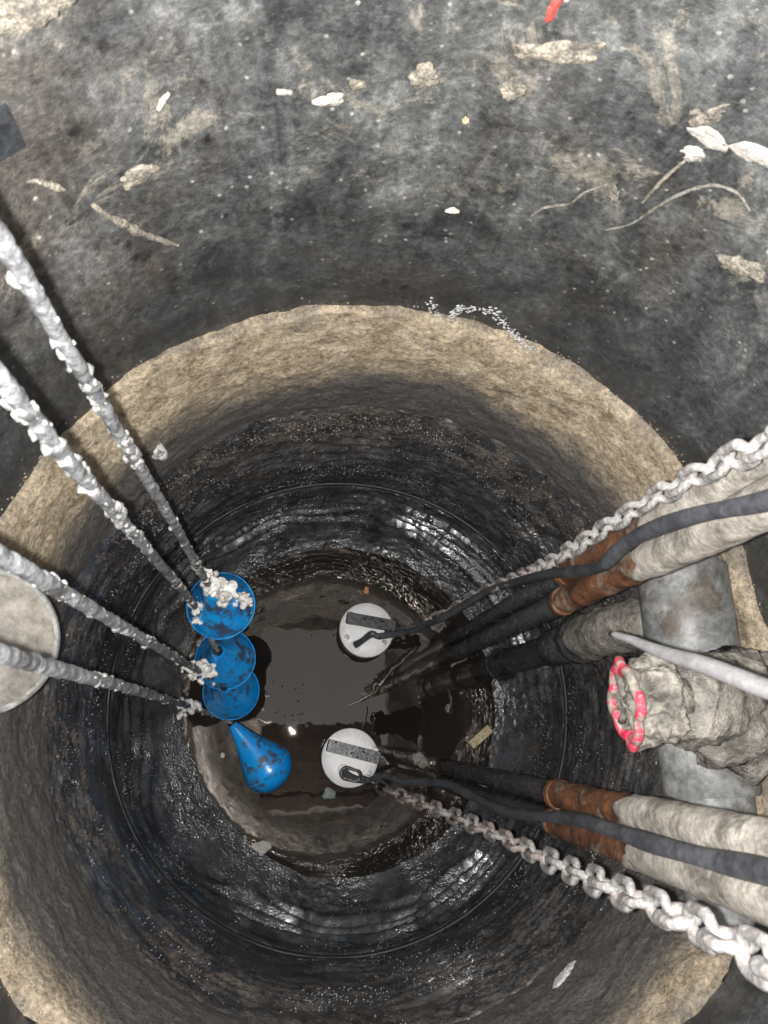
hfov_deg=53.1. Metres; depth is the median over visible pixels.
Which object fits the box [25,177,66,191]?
twig
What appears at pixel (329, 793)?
plastic scrap
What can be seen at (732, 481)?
guide rail
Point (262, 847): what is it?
paper scrap
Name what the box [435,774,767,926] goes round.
guide rail
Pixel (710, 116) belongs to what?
mud patch
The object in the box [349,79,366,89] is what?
mud patch
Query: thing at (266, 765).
float switch
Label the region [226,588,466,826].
foam bubbles
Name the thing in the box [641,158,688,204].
strand
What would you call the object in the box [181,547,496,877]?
water
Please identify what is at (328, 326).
pump well
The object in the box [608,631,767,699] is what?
rod
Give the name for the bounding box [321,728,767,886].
submersible pump
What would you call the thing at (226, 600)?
float switch
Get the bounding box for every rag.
[312,92,343,106]
[680,146,704,162]
[687,126,767,167]
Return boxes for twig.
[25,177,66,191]
[91,203,179,246]
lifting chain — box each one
[339,766,767,992]
[384,425,767,631]
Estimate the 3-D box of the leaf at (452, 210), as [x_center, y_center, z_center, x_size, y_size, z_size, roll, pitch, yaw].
[0.105,-0.461,1.177,0.023,0.010,0.009,0,74,-7]
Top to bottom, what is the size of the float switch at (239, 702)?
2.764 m
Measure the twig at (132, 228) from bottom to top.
0.154 m
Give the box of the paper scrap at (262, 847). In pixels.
[251,840,271,854]
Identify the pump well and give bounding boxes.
[0,0,767,1023]
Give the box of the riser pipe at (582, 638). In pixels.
[469,597,643,681]
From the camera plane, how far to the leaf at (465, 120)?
1.00 m
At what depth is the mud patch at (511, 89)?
0.95 m
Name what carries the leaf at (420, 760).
on the water
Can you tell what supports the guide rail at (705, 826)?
attached to the pump well
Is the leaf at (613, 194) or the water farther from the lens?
the water
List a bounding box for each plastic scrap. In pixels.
[322,787,335,799]
[545,0,561,22]
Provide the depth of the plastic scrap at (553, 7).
0.84 m
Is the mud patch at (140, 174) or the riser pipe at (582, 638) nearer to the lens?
the mud patch at (140, 174)
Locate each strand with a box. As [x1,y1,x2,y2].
[529,184,607,217]
[604,183,750,230]
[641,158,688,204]
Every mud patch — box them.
[0,0,78,36]
[120,163,160,190]
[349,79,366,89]
[408,62,439,89]
[500,78,526,101]
[514,40,605,64]
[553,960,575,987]
[688,104,729,127]
[716,254,767,283]
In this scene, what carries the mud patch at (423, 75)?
attached to the pump well
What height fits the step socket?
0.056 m
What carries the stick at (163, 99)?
attached to the pump well
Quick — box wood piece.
[468,725,492,747]
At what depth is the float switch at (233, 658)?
0.86 m
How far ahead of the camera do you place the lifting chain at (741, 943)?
0.93 m
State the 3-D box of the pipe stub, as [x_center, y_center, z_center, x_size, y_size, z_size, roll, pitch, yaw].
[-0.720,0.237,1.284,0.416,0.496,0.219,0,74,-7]
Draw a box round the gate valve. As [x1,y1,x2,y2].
[607,645,767,785]
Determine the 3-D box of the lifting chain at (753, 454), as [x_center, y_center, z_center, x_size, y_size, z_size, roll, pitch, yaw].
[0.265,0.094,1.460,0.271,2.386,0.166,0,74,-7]
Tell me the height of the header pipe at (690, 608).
0.162 m
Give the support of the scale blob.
attached to the pump well
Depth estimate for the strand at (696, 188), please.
1.00 m
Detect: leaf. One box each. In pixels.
[363,586,368,593]
[411,752,429,768]
[445,207,459,213]
[461,116,468,124]
[608,185,619,202]
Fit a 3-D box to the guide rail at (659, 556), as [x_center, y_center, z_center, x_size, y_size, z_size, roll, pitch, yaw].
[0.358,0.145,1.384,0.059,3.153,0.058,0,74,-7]
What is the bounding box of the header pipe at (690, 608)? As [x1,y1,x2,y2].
[637,554,762,928]
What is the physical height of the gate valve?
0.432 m
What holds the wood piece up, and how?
on the water
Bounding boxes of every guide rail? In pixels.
[435,758,767,857]
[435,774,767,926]
[437,474,767,665]
[442,431,767,647]
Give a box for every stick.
[156,91,170,111]
[276,89,292,95]
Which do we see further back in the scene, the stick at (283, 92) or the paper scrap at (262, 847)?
the paper scrap at (262, 847)
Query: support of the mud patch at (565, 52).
attached to the pump well
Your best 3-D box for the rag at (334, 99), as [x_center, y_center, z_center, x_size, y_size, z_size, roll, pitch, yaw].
[-0.070,-0.514,0.960,0.041,0.019,0.008,-9,76,-9]
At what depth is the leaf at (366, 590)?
2.73 m
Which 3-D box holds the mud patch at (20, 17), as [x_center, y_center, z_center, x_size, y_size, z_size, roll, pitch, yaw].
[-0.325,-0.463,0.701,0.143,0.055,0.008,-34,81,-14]
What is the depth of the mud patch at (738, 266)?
1.04 m
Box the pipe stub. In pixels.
[0,568,59,712]
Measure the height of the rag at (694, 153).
0.029 m
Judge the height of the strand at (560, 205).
0.114 m
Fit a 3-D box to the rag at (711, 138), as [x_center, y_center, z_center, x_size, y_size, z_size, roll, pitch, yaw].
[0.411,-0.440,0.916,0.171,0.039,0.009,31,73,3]
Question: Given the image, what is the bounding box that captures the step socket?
[0,103,26,161]
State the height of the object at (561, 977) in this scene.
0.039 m
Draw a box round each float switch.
[0,219,254,639]
[0,361,255,689]
[0,543,259,719]
[0,642,291,792]
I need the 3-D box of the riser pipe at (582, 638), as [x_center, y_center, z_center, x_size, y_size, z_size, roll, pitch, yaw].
[0.425,0.400,2.140,0.155,1.484,0.112,0,74,-7]
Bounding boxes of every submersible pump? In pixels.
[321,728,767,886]
[339,489,767,658]
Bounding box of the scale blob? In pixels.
[152,443,167,460]
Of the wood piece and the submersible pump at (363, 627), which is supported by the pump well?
the submersible pump at (363, 627)

